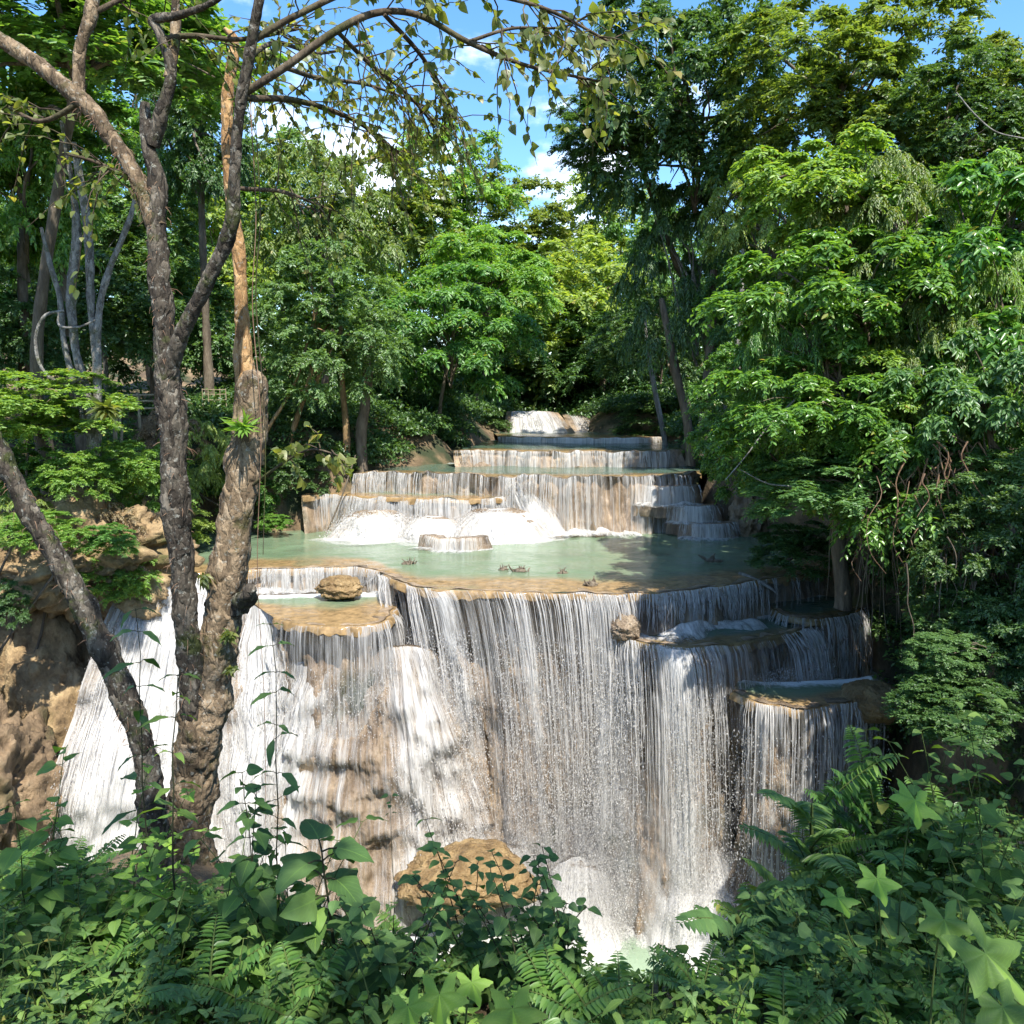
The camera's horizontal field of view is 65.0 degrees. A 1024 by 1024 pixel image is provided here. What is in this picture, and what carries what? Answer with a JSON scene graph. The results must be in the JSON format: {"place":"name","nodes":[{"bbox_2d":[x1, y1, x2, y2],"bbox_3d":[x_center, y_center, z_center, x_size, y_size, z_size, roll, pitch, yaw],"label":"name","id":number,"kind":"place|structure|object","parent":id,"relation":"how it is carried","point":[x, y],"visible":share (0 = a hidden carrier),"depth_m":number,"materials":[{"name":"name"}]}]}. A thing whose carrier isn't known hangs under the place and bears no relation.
{"place":"outdoors","nodes":[
{"label":"outdoors","id":0,"kind":"place"},
{"bbox_2d":[255,593,399,636],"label":"rock ledge","id":1,"kind":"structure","parent":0,"point":[300,610],"depth_m":15.07,"materials":[{"name":"beige stone"}]},
{"bbox_2d":[246,565,402,602],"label":"waterfall","id":2,"kind":"structure","parent":1,"relation":"on","point":[284,582],"depth_m":16.67,"materials":[{"name":"white liquid"}]},
{"bbox_2d":[260,607,406,775],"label":"waterfall","id":3,"kind":"structure","parent":0,"point":[341,664],"depth_m":14.52,"materials":[{"name":"white liquid"}]},
{"bbox_2d":[0,348,1023,1023],"bbox_3d":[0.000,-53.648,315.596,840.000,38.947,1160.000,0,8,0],"label":"terrain","id":4,"kind":"structure","parent":0,"point":[438,450],"depth_m":16.49,"materials":[{"name":"soil"}]},
{"bbox_2d":[0,693,67,862],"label":"rock outcrop","id":5,"kind":"object","parent":4,"relation":"on","point":[28,742],"visible":0.66,"depth_m":13.48,"materials":[{"name":"beige stone"}]},
{"bbox_2d":[0,745,81,946],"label":"herb","id":6,"kind":"object","parent":4,"relation":"on","point":[48,899],"visible":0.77,"depth_m":3.19,"materials":[{"name":"green plant"}]},
{"bbox_2d":[0,265,84,448],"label":"forest tree","id":7,"kind":"object","parent":4,"relation":"on","point":[21,348],"visible":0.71,"depth_m":16.32,"materials":[{"name":"green plant"}]},
{"bbox_2d":[0,609,90,757],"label":"rock outcrop","id":8,"kind":"object","parent":4,"relation":"on","point":[50,671],"visible":0.21,"depth_m":14.98,"materials":[{"name":"brown stone"}]},
{"bbox_2d":[0,55,108,458],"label":"forest tree","id":9,"kind":"object","parent":4,"relation":"on","point":[19,215],"visible":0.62,"depth_m":16.06,"materials":[{"name":"green plant"}]},
{"bbox_2d":[0,68,142,471],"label":"forest tree","id":10,"kind":"object","parent":4,"relation":"on","point":[90,143],"visible":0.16,"depth_m":17.25,"materials":[{"name":"green plant"}]},
{"bbox_2d":[0,368,143,644],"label":"shrub","id":11,"kind":"object","parent":4,"relation":"on","point":[52,413],"visible":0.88,"depth_m":14.18,"materials":[{"name":"green plant"}]},
{"bbox_2d":[26,449,122,651],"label":"shrub","id":12,"kind":"object","parent":4,"relation":"on","point":[52,478],"visible":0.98,"depth_m":14.16,"materials":[{"name":"green plant"}]},
{"bbox_2d":[0,819,166,993],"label":"herb","id":13,"kind":"object","parent":4,"relation":"on","point":[111,927],"visible":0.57,"depth_m":3.10,"materials":[{"name":"green plant"}]},
{"bbox_2d":[0,432,169,871],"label":"leaning tree","id":14,"kind":"object","parent":4,"relation":"on","point":[104,651],"visible":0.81,"depth_m":4.50,"materials":[{"name":"brown plant"}]},
{"bbox_2d":[0,199,190,393],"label":"forest tree","id":15,"kind":"object","parent":4,"relation":"on","point":[117,318],"visible":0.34,"depth_m":20.79,"materials":[{"name":"green plant"}]},
{"bbox_2d":[0,485,205,622],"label":"rock outcrop","id":16,"kind":"object","parent":4,"relation":"on","point":[31,570],"visible":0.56,"depth_m":14.51,"materials":[{"name":"beige stone"}]},
{"bbox_2d":[40,120,135,492],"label":"pale tree","id":17,"kind":"object","parent":16,"relation":"on","point":[93,434],"visible":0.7,"depth_m":14.54,"materials":[{"name":"grey plant"}]},
{"bbox_2d":[40,763,222,944],"bbox_3d":[-1.588,1.582,3.461,0.818,0.775,0.465,5,9,30],"label":"herb","id":18,"kind":"object","parent":4,"relation":"on","point":[142,863],"visible":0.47,"depth_m":3.33,"materials":[{"name":"green plant"}]},
{"bbox_2d":[68,172,211,397],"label":"forest tree","id":19,"kind":"object","parent":4,"relation":"on","point":[191,258],"visible":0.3,"depth_m":22.91,"materials":[{"name":"green plant"}]},
{"bbox_2d":[43,577,248,867],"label":"waterfall","id":20,"kind":"structure","parent":4,"relation":"on","point":[96,793],"depth_m":14.38,"materials":[{"name":"white liquid"}]},
{"bbox_2d":[0,0,299,494],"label":"forest tree","id":21,"kind":"object","parent":4,"relation":"on","point":[50,34],"visible":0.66,"depth_m":14.02,"materials":[{"name":"green plant"}]},
{"bbox_2d":[123,276,251,386],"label":"forest tree","id":22,"kind":"object","parent":4,"relation":"on","point":[221,320],"visible":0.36,"depth_m":23.93,"materials":[{"name":"green plant"}]},
{"bbox_2d":[133,73,264,396],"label":"forest tree","id":23,"kind":"object","parent":4,"relation":"on","point":[202,147],"visible":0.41,"depth_m":21.55,"materials":[{"name":"green plant"}]},
{"bbox_2d":[123,808,297,974],"bbox_3d":[-1.242,1.610,3.282,0.613,0.714,0.674,-4,9,-28],"label":"herb","id":24,"kind":"object","parent":4,"relation":"on","point":[182,921],"visible":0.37,"depth_m":3.15,"materials":[{"name":"green plant"}]},
{"bbox_2d":[213,763,285,963],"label":"slender herb","id":25,"kind":"object","parent":4,"relation":"on","point":[263,903],"visible":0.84,"depth_m":3.07,"materials":[{"name":"green plant"}]},
{"bbox_2d":[216,605,292,865],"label":"waterfall","id":26,"kind":"structure","parent":4,"relation":"on","point":[255,739],"depth_m":14.65,"materials":[{"name":"white liquid"}]},
{"bbox_2d":[183,815,386,1003],"bbox_3d":[-0.841,1.553,3.042,0.592,0.770,0.475,3,9,20],"label":"herb","id":27,"kind":"object","parent":4,"relation":"on","point":[232,902],"visible":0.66,"depth_m":2.97,"materials":[{"name":"green plant"}]},
{"bbox_2d":[223,139,415,386],"bbox_3d":[-6.195,-7.555,26.203,5.954,8.536,6.762,0,8,0],"label":"forest tree","id":28,"kind":"object","parent":4,"relation":"on","point":[291,154],"visible":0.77,"depth_m":25.44,"materials":[{"name":"green plant"}]},
{"bbox_2d":[232,231,416,465],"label":"forest tree","id":29,"kind":"object","parent":4,"relation":"on","point":[353,348],"visible":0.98,"depth_m":20.40,"materials":[{"name":"green plant"}]},
{"bbox_2d":[276,819,400,1004],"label":"sapling","id":30,"kind":"object","parent":4,"relation":"on","point":[301,906],"visible":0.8,"depth_m":2.92,"materials":[{"name":"green plant"}]},
{"bbox_2d":[0,0,697,865],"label":"twin trunk tree","id":31,"kind":"object","parent":4,"relation":"on","point":[204,656],"visible":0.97,"depth_m":4.54,"materials":[{"name":"beige plant"}]},
{"bbox_2d":[257,645,499,948],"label":"waterfall","id":32,"kind":"structure","parent":4,"relation":"on","point":[411,761],"depth_m":14.17,"materials":[{"name":"white liquid"}]},
{"bbox_2d":[328,855,471,1023],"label":"herb","id":33,"kind":"object","parent":4,"relation":"on","point":[394,953],"visible":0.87,"depth_m":2.83,"materials":[{"name":"green plant"}]},
{"bbox_2d":[336,138,467,333],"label":"forest tree","id":34,"kind":"object","parent":4,"relation":"on","point":[419,242],"visible":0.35,"depth_m":39.30,"materials":[{"name":"green plant"}]},
{"bbox_2d":[0,366,841,494],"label":"undergrowth","id":35,"kind":"object","parent":4,"relation":"on","point":[672,426],"visible":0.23,"depth_m":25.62,"materials":[{"name":"green plant"}]},
{"bbox_2d":[387,964,492,1023],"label":"lobed vine","id":36,"kind":"object","parent":4,"relation":"on","point":[439,1006],"visible":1,"depth_m":1.99,"materials":[{"name":"green plant"}]},
{"bbox_2d":[397,817,498,969],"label":"herb","id":37,"kind":"object","parent":4,"relation":"on","point":[447,930],"visible":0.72,"depth_m":3.16,"materials":[{"name":"green plant"}]},
{"bbox_2d":[388,117,529,332],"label":"forest tree","id":38,"kind":"object","parent":4,"relation":"on","point":[494,197],"visible":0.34,"depth_m":42.02,"materials":[{"name":"green plant"}]},
{"bbox_2d":[379,260,553,438],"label":"forest tree","id":39,"kind":"object","parent":4,"relation":"on","point":[475,352],"visible":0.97,"depth_m":25.58,"materials":[{"name":"green plant"}]},
{"bbox_2d":[394,837,541,920],"bbox_3d":[-0.769,6.135,13.537,2.404,1.148,1.553,-2,8,-13],"label":"boulder","id":40,"kind":"object","parent":4,"relation":"on","point":[470,849],"visible":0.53,"depth_m":13.16,"materials":[{"name":"stone"}]},
{"bbox_2d":[412,222,569,400],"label":"forest tree","id":41,"kind":"object","parent":4,"relation":"on","point":[512,285],"visible":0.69,"depth_m":31.39,"materials":[{"name":"green plant"}]},
{"bbox_2d":[0,829,1023,1023],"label":"ground fern","id":42,"kind":"object","parent":4,"relation":"on","point":[568,997],"depth_m":2.79,"materials":[{"name":"green plant"}]},
{"bbox_2d":[0,798,1023,1023],"bbox_3d":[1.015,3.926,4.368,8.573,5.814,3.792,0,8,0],"label":"ground cover","id":43,"kind":"object","parent":4,"relation":"on","point":[685,1011],"depth_m":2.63,"materials":[{"name":"green plant"}]},
{"bbox_2d":[454,848,601,1007],"bbox_3d":[0.063,1.602,2.992,0.557,0.658,0.340,1,8,10],"label":"herb","id":44,"kind":"object","parent":4,"relation":"on","point":[503,927],"visible":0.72,"depth_m":2.93,"materials":[{"name":"green plant"}]},
{"bbox_2d":[463,169,600,286],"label":"forest tree","id":45,"kind":"object","parent":4,"relation":"on","point":[537,217],"visible":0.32,"depth_m":45.21,"materials":[{"name":"green plant"}]},
{"bbox_2d":[491,843,587,1011],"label":"herb","id":46,"kind":"object","parent":4,"relation":"on","point":[538,933],"visible":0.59,"depth_m":2.96,"materials":[{"name":"green plant"}]},
{"bbox_2d":[375,571,743,973],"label":"waterfall","id":47,"kind":"structure","parent":4,"relation":"on","point":[520,673],"depth_m":15.11,"materials":[{"name":"white liquid"}]},
{"bbox_2d":[489,229,657,409],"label":"forest tree","id":48,"kind":"object","parent":4,"relation":"on","point":[575,299],"visible":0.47,"depth_m":37.08,"materials":[{"name":"green plant"}]},
{"bbox_2d":[536,311,670,405],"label":"forest tree","id":49,"kind":"object","parent":4,"relation":"on","point":[576,366],"visible":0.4,"depth_m":35.26,"materials":[{"name":"green plant"}]},
{"bbox_2d":[544,91,732,353],"bbox_3d":[3.928,-6.668,22.353,6.200,9.554,3.569,2,8,13],"label":"forest tree","id":50,"kind":"object","parent":4,"relation":"on","point":[633,141],"visible":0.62,"depth_m":21.88,"materials":[{"name":"green plant"}]},
{"bbox_2d":[573,282,718,405],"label":"forest tree","id":51,"kind":"object","parent":4,"relation":"on","point":[606,360],"visible":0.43,"depth_m":29.10,"materials":[{"name":"green plant"}]},
{"bbox_2d":[568,0,796,367],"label":"forest tree","id":52,"kind":"object","parent":4,"relation":"on","point":[682,136],"visible":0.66,"depth_m":20.80,"materials":[{"name":"green plant"}]},
{"bbox_2d":[605,181,759,411],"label":"forest tree","id":53,"kind":"object","parent":4,"relation":"on","point":[682,333],"visible":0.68,"depth_m":22.80,"materials":[{"name":"green plant"}]},
{"bbox_2d":[562,624,865,951],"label":"waterfall","id":54,"kind":"structure","parent":4,"relation":"on","point":[690,715],"depth_m":14.35,"materials":[{"name":"white liquid"}]},
{"bbox_2d":[675,884,802,978],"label":"herb","id":55,"kind":"object","parent":4,"relation":"on","point":[715,927],"visible":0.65,"depth_m":3.17,"materials":[{"name":"green plant"}]},
{"bbox_2d":[697,149,809,309],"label":"forest tree","id":56,"kind":"object","parent":4,"relation":"on","point":[735,233],"visible":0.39,"depth_m":20.01,"materials":[{"name":"green plant"}]},
{"bbox_2d":[681,395,898,534],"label":"forest tree","id":57,"kind":"object","parent":4,"relation":"on","point":[694,437],"visible":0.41,"depth_m":14.31,"materials":[{"name":"green plant"}]},
{"bbox_2d":[743,520,857,582],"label":"shrub","id":58,"kind":"object","parent":4,"relation":"on","point":[796,542],"visible":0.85,"depth_m":15.32,"materials":[{"name":"green plant"}]},
{"bbox_2d":[768,607,885,757],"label":"waterfall","id":59,"kind":"structure","parent":4,"relation":"on","point":[840,638],"depth_m":15.21,"materials":[{"name":"white liquid"}]},
{"bbox_2d":[738,753,920,978],"bbox_3d":[1.479,1.841,3.850,0.715,1.395,0.623,-4,9,-29],"label":"fern","id":60,"kind":"object","parent":4,"relation":"on","point":[818,811],"visible":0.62,"depth_m":3.86,"materials":[{"name":"green plant"}]},
{"bbox_2d":[725,121,948,581],"bbox_3d":[5.599,-2.407,14.412,3.853,8.360,3.376,-6,10,-36],"label":"forest tree","id":61,"kind":"object","parent":4,"relation":"on","point":[799,184],"visible":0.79,"depth_m":13.32,"materials":[{"name":"green plant"}]},
{"bbox_2d":[687,223,990,556],"bbox_3d":[5.199,-1.683,12.758,4.299,5.768,3.772,6,10,35],"label":"forest tree","id":62,"kind":"object","parent":4,"relation":"on","point":[830,293],"visible":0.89,"depth_m":11.93,"materials":[{"name":"green plant"}]},
{"bbox_2d":[689,351,1003,535],"bbox_3d":[5.094,-0.645,12.595,5.110,3.703,2.894,-4,9,-28],"label":"forest tree","id":63,"kind":"object","parent":4,"relation":"on","point":[860,414],"visible":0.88,"depth_m":11.54,"materials":[{"name":"green plant"}]},
{"bbox_2d":[710,0,1006,452],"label":"forest tree","id":64,"kind":"object","parent":4,"relation":"on","point":[826,80],"visible":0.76,"depth_m":17.76,"materials":[{"name":"green plant"}]},
{"bbox_2d":[732,279,1005,533],"bbox_3d":[5.649,-1.222,12.818,4.580,4.794,1.435,-1,8,-10],"label":"forest tree","id":65,"kind":"object","parent":4,"relation":"on","point":[801,340],"visible":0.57,"depth_m":12.20,"materials":[{"name":"green plant"}]},
{"bbox_2d":[736,452,1013,576],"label":"forest tree","id":66,"kind":"object","parent":4,"relation":"on","point":[818,484],"visible":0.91,"depth_m":11.71,"materials":[{"name":"green plant"}]},
{"bbox_2d":[777,887,973,1016],"bbox_3d":[1.306,1.664,2.892,0.514,0.562,0.525,-4,9,-26],"label":"herb","id":67,"kind":"object","parent":4,"relation":"on","point":[804,931],"visible":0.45,"depth_m":2.94,"materials":[{"name":"green plant"}]},
{"bbox_2d":[818,778,941,983],"bbox_3d":[1.268,1.501,2.802,0.664,0.994,0.179,-7,11,-41],"label":"lobed vine","id":68,"kind":"object","parent":4,"relation":"on","point":[880,885],"visible":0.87,"depth_m":2.73,"materials":[{"name":"green plant"}]},
{"bbox_2d":[803,725,957,877],"bbox_3d":[1.838,1.625,3.881,0.592,1.020,0.672,-3,9,-20],"label":"fern","id":69,"kind":"object","parent":4,"relation":"on","point":[861,809],"visible":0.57,"depth_m":3.95,"materials":[{"name":"green plant"}]},
{"bbox_2d":[790,147,981,552],"bbox_3d":[6.232,-2.151,13.297,2.979,7.473,2.160,6,10,35],"label":"forest tree","id":70,"kind":"object","parent":4,"relation":"on","point":[904,161],"visible":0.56,"depth_m":12.56,"materials":[{"name":"green plant"}]},
{"bbox_2d":[777,343,998,553],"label":"forest tree","id":71,"kind":"object","parent":4,"relation":"on","point":[891,358],"visible":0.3,"depth_m":11.85,"materials":[{"name":"green plant"}]},
{"bbox_2d":[766,382,1021,576],"bbox_3d":[6.058,-0.484,12.602,3.769,3.386,3.844,0,8,0],"label":"forest tree","id":72,"kind":"object","parent":4,"relation":"on","point":[893,448],"visible":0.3,"depth_m":11.37,"materials":[{"name":"green plant"}]},
{"bbox_2d":[823,158,1023,585],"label":"forest tree","id":73,"kind":"object","parent":4,"relation":"on","point":[963,180],"visible":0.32,"depth_m":11.75,"materials":[{"name":"green plant"}]},
{"bbox_2d":[841,32,1023,217],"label":"forest tree","id":74,"kind":"object","parent":4,"relation":"on","point":[960,140],"visible":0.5,"depth_m":16.15,"materials":[{"name":"green plant"}]},
{"bbox_2d":[850,471,1023,840],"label":"bank undergrowth","id":75,"kind":"object","parent":4,"relation":"on","point":[994,788],"visible":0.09,"depth_m":12.27,"materials":[{"name":"green plant"}]},
{"bbox_2d":[865,295,1017,564],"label":"forest tree","id":76,"kind":"object","parent":4,"relation":"on","point":[918,311],"visible":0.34,"depth_m":11.84,"materials":[{"name":"green plant"}]},
{"bbox_2d":[869,325,1023,537],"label":"forest tree","id":77,"kind":"object","parent":4,"relation":"on","point":[995,403],"visible":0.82,"depth_m":11.09,"materials":[{"name":"green plant"}]},
{"bbox_2d":[873,698,1023,938],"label":"herb","id":78,"kind":"object","parent":4,"relation":"on","point":[995,877],"visible":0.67,"depth_m":3.41,"materials":[{"name":"green plant"}]},
{"bbox_2d":[881,672,1023,758],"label":"shrub","id":79,"kind":"object","parent":4,"relation":"on","point":[920,707],"visible":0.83,"depth_m":9.27,"materials":[{"name":"green plant"}]},
{"bbox_2d":[888,829,1023,983],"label":"herb","id":80,"kind":"object","parent":4,"relation":"on","point":[909,916],"visible":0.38,"depth_m":3.07,"materials":[{"name":"green plant"}]},
{"bbox_2d":[900,629,1018,679],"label":"shrub","id":81,"kind":"object","parent":4,"relation":"on","point":[941,646],"visible":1,"depth_m":9.67,"materials":[{"name":"green plant"}]},
{"bbox_2d":[897,488,1023,636],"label":"forest tree","id":82,"kind":"object","parent":4,"relation":"on","point":[979,566],"visible":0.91,"depth_m":10.56,"materials":[{"name":"green plant"}]},
{"bbox_2d":[900,582,1023,659],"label":"shrub","id":83,"kind":"object","parent":4,"relation":"on","point":[941,623],"visible":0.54,"depth_m":10.54,"materials":[{"name":"green plant"}]},
{"bbox_2d":[910,449,1023,532],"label":"shrub","id":84,"kind":"object","parent":4,"relation":"on","point":[1010,477],"visible":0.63,"depth_m":10.80,"materials":[{"name":"green plant"}]},
{"bbox_2d":[912,694,1023,908],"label":"herb","id":85,"kind":"object","parent":4,"relation":"on","point":[939,808],"visible":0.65,"depth_m":3.62,"materials":[{"name":"green plant"}]},
{"bbox_2d":[917,897,1023,1023],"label":"lobed vine","id":86,"kind":"object","parent":4,"relation":"on","point":[990,966],"visible":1,"depth_m":1.98,"materials":[{"name":"green plant"}]},
{"bbox_2d":[941,244,1023,569],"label":"forest tree","id":87,"kind":"object","parent":4,"relation":"on","point":[1007,276],"visible":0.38,"depth_m":11.71,"materials":[{"name":"green plant"}]},
{"bbox_2d":[948,608,1023,720],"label":"shrub","id":88,"kind":"object","parent":4,"relation":"on","point":[1003,654],"visible":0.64,"depth_m":9.74,"materials":[{"name":"green plant"}]},
{"bbox_2d":[0,0,1023,355],"label":"sky","id":89,"kind":"structure","parent":0,"point":[1009,15],"materials":[{"name":"blue"}]},
{"bbox_2d":[194,530,830,604],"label":"pool water","id":90,"kind":"structure","parent":0,"point":[650,564],"depth_m":17.09,"materials":[{"name":"teal liquid"}]},
{"bbox_2d":[298,493,513,533],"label":"waterfall","id":91,"kind":"structure","parent":90,"relation":"on","point":[318,514],"depth_m":20.79,"materials":[{"name":"white liquid"}]},
{"bbox_2d":[317,507,563,544],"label":"foam","id":92,"kind":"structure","parent":90,"relation":"on","point":[500,526],"depth_m":19.86,"materials":[{"name":"white liquid"}]},
{"bbox_2d":[351,470,700,537],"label":"waterfall","id":93,"kind":"structure","parent":90,"relation":"on","point":[596,505],"depth_m":20.96,"materials":[{"name":"white liquid"}]},
{"bbox_2d":[633,484,738,540],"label":"waterfall","id":94,"kind":"structure","parent":90,"relation":"on","point":[685,511],"depth_m":20.66,"materials":[{"name":"white liquid"}]},
{"bbox_2d":[355,463,703,481],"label":"pool water","id":95,"kind":"structure","parent":0,"point":[497,471],"depth_m":22.50,"materials":[{"name":"teal liquid"}]},
{"bbox_2d":[450,449,685,467],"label":"waterfall","id":96,"kind":"structure","parent":95,"relation":"on","point":[579,458],"depth_m":23.67,"materials":[{"name":"white liquid"}]},
{"bbox_2d":[525,930,724,984],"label":"pool water","id":97,"kind":"structure","parent":0,"point":[635,954],"depth_m":13.68,"materials":[{"name":"white liquid"}]},
{"bbox_2d":[712,689,892,920],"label":"waterfall","id":98,"kind":"structure","parent":97,"relation":"on","point":[790,757],"depth_m":13.42,"materials":[{"name":"white liquid"}]},
{"bbox_2d":[599,615,819,655],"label":"rock ledge","id":99,"kind":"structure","parent":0,"point":[728,638],"depth_m":14.34,"materials":[{"name":"stone"}]},
{"bbox_2d":[628,568,828,653],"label":"waterfall","id":100,"kind":"structure","parent":99,"relation":"on","point":[687,615],"depth_m":15.07,"materials":[{"name":"white liquid"}]},
{"bbox_2d":[729,676,872,718],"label":"shelf water","id":101,"kind":"structure","parent":0,"point":[803,693],"depth_m":13.66,"materials":[{"name":"liquid"}]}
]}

